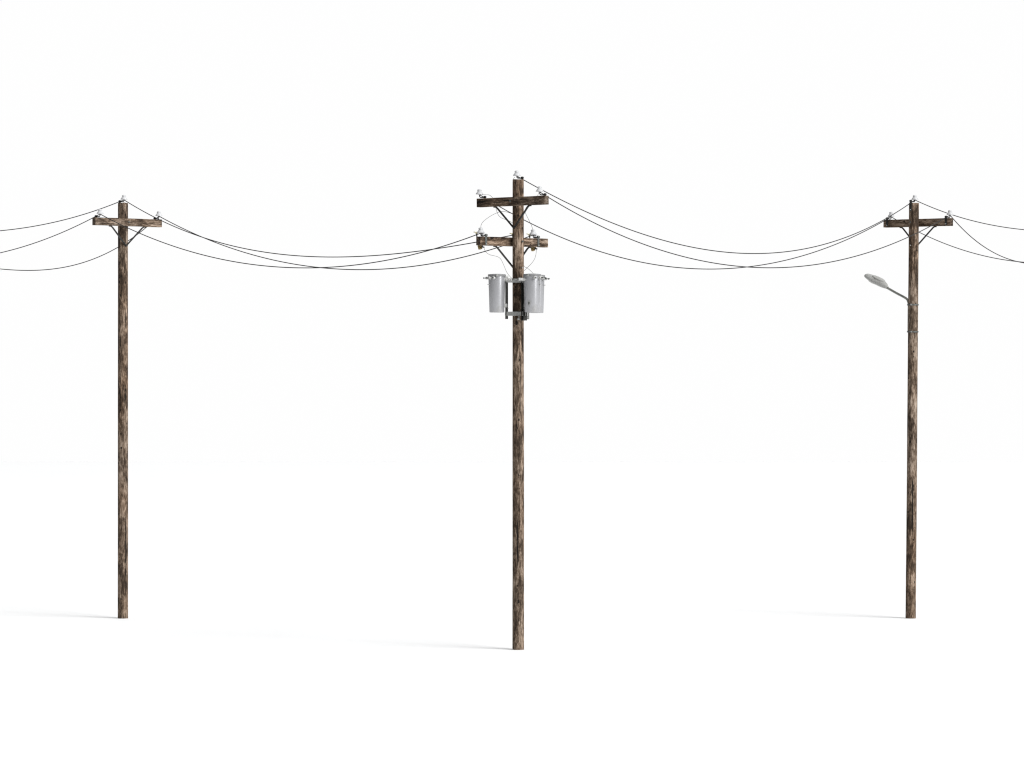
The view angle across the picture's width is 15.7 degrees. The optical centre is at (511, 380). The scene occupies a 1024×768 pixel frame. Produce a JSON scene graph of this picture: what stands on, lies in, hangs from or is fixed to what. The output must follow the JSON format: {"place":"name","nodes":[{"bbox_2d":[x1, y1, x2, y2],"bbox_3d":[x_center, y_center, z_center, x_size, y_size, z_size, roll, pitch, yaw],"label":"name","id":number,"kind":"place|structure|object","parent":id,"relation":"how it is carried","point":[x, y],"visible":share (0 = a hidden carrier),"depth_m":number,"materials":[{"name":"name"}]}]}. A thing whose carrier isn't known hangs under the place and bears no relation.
{"place":"outdoors","nodes":[
{"label":"outdoors","id":0,"kind":"place"},
{"bbox_2d":[0,461,1023,767],"bbox_3d":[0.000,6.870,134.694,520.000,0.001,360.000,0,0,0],"label":"ground","id":1,"kind":"structure","parent":0,"point":[358,613],"depth_m":107.95,"materials":[{"name":"white"}]},
{"bbox_2d":[92,195,161,618],"bbox_3d":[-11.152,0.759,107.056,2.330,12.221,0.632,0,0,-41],"label":"utility pole","id":2,"kind":"object","parent":1,"relation":"on","point":[126,221],"visible":1,"depth_m":107.02,"materials":[{"name":"brown wood"}]},
{"bbox_2d":[0,214,99,252],"bbox_3d":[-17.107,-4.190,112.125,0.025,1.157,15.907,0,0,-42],"label":"line wire","id":3,"kind":"object","parent":2,"relation":"attached to","point":[49,237],"visible":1,"depth_m":108.05,"materials":[{"name":"black metal"}]},
{"bbox_2d":[0,200,122,230],"bbox_3d":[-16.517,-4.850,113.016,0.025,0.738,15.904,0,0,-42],"label":"line wire","id":4,"kind":"object","parent":2,"relation":"attached to","point":[60,220],"visible":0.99,"depth_m":109.48,"materials":[{"name":"black metal"}]},
{"bbox_2d":[2,217,157,270],"bbox_3d":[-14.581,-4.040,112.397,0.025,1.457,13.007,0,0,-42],"label":"line wire","id":5,"kind":"object","parent":2,"relation":"attached to","point":[72,265],"visible":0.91,"depth_m":110.79,"materials":[{"name":"black metal"}]},
{"bbox_2d":[476,170,548,649],"bbox_3d":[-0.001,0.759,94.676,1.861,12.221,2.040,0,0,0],"label":"utility pole","id":6,"kind":"object","parent":1,"relation":"on","point":[518,201],"visible":1,"depth_m":94.57,"materials":[{"name":"brown wood"}]},
{"bbox_2d":[100,214,479,267],"bbox_3d":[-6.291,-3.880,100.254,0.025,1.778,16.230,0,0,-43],"label":"line wire","id":7,"kind":"object","parent":6,"relation":"attached to","point":[293,267],"visible":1,"depth_m":99.76,"materials":[{"name":"black metal"}]},
{"bbox_2d":[124,200,512,257],"bbox_3d":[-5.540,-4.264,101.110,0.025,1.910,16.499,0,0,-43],"label":"line wire","id":8,"kind":"object","parent":6,"relation":"attached to","point":[299,255],"visible":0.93,"depth_m":101.51,"materials":[{"name":"black metal"}]},
{"bbox_2d":[159,216,532,269],"bbox_3d":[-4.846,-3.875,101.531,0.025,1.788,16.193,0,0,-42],"label":"line wire","id":9,"kind":"object","parent":6,"relation":"attached to","point":[336,268],"visible":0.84,"depth_m":101.19,"materials":[{"name":"black metal"}]},
{"bbox_2d":[474,232,484,249],"bbox_3d":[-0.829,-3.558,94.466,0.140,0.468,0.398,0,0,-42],"label":"fuse cutout","id":10,"kind":"object","parent":6,"relation":"attached to","point":[480,247],"visible":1,"depth_m":94.41,"materials":[{"name":"white ceramic"}]},
{"bbox_2d":[505,279,528,320],"bbox_3d":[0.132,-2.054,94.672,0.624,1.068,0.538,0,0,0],"label":"transformer bracket","id":11,"kind":"object","parent":6,"relation":"attached to","point":[523,314],"visible":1,"depth_m":94.51,"materials":[{"name":"metal"}]},
{"bbox_2d":[483,274,512,312],"bbox_3d":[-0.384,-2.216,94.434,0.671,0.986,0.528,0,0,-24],"label":"pole transformer","id":12,"kind":"object","parent":11,"relation":"attached to","point":[496,284],"visible":1,"depth_m":94.27,"materials":[{"name":"grey paint"}]},
{"bbox_2d":[517,273,545,312],"bbox_3d":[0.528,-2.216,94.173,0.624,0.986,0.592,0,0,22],"label":"pole transformer","id":13,"kind":"object","parent":11,"relation":"attached to","point":[532,284],"visible":1,"depth_m":94.03,"materials":[{"name":"grey paint"}]},
{"bbox_2d":[529,275,549,312],"bbox_3d":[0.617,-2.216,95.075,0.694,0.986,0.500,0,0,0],"label":"pole transformer","id":14,"kind":"object","parent":11,"relation":"attached to","point":[542,296],"visible":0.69,"depth_m":94.94,"materials":[{"name":"grey paint"}]},
{"bbox_2d":[527,234,537,250],"bbox_3d":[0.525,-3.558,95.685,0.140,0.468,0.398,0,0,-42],"label":"fuse cutout","id":15,"kind":"object","parent":6,"relation":"attached to","point":[533,248],"visible":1,"depth_m":95.62,"materials":[{"name":"white ceramic"}]},
{"bbox_2d":[480,195,890,269],"bbox_3d":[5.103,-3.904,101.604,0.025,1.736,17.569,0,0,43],"label":"line wire","id":16,"kind":"object","parent":6,"relation":"attached to","point":[695,268],"visible":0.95,"depth_m":101.35,"materials":[{"name":"black metal"}]},
{"bbox_2d":[517,176,914,253],"bbox_3d":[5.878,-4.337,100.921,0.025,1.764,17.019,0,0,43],"label":"line wire","id":17,"kind":"object","parent":6,"relation":"attached to","point":[714,250],"visible":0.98,"depth_m":100.57,"materials":[{"name":"black metal"}]},
{"bbox_2d":[540,192,949,267],"bbox_3d":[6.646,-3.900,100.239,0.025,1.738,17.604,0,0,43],"label":"line wire","id":18,"kind":"object","parent":6,"relation":"attached to","point":[741,266],"visible":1,"depth_m":99.64,"materials":[{"name":"black metal"}]},
{"bbox_2d":[883,195,952,618],"bbox_3d":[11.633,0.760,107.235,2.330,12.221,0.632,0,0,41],"label":"utility pole","id":19,"kind":"object","parent":1,"relation":"on","point":[913,222],"visible":1,"depth_m":107.02,"materials":[{"name":"brown wood"}]},
{"bbox_2d":[864,274,918,332],"bbox_3d":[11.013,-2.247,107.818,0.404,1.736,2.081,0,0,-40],"label":"street lamp","id":20,"kind":"object","parent":19,"relation":"attached to","point":[876,280],"visible":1,"depth_m":107.99,"materials":[{"name":"metal"}]},
{"bbox_2d":[892,217,1020,261],"bbox_3d":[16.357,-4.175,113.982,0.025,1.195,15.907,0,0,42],"label":"line wire","id":21,"kind":"object","parent":19,"relation":"attached to","point":[962,249],"visible":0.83,"depth_m":110.78,"materials":[{"name":"black metal"}]},
{"bbox_2d":[915,200,1023,229],"bbox_3d":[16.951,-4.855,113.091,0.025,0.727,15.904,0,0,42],"label":"line wire","id":22,"kind":"object","parent":19,"relation":"attached to","point":[970,220],"visible":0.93,"depth_m":109.29,"materials":[{"name":"black metal"}]},
{"bbox_2d":[950,215,1023,262],"bbox_3d":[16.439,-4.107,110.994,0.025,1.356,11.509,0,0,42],"label":"line wire","id":23,"kind":"object","parent":19,"relation":"attached to","point":[982,245],"visible":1,"depth_m":107.90,"materials":[{"name":"black metal"}]},
{"bbox_2d":[0,0,1023,460],"label":"sky","id":24,"kind":"structure","parent":0,"point":[336,129],"materials":[{"name":"white"}]}
]}

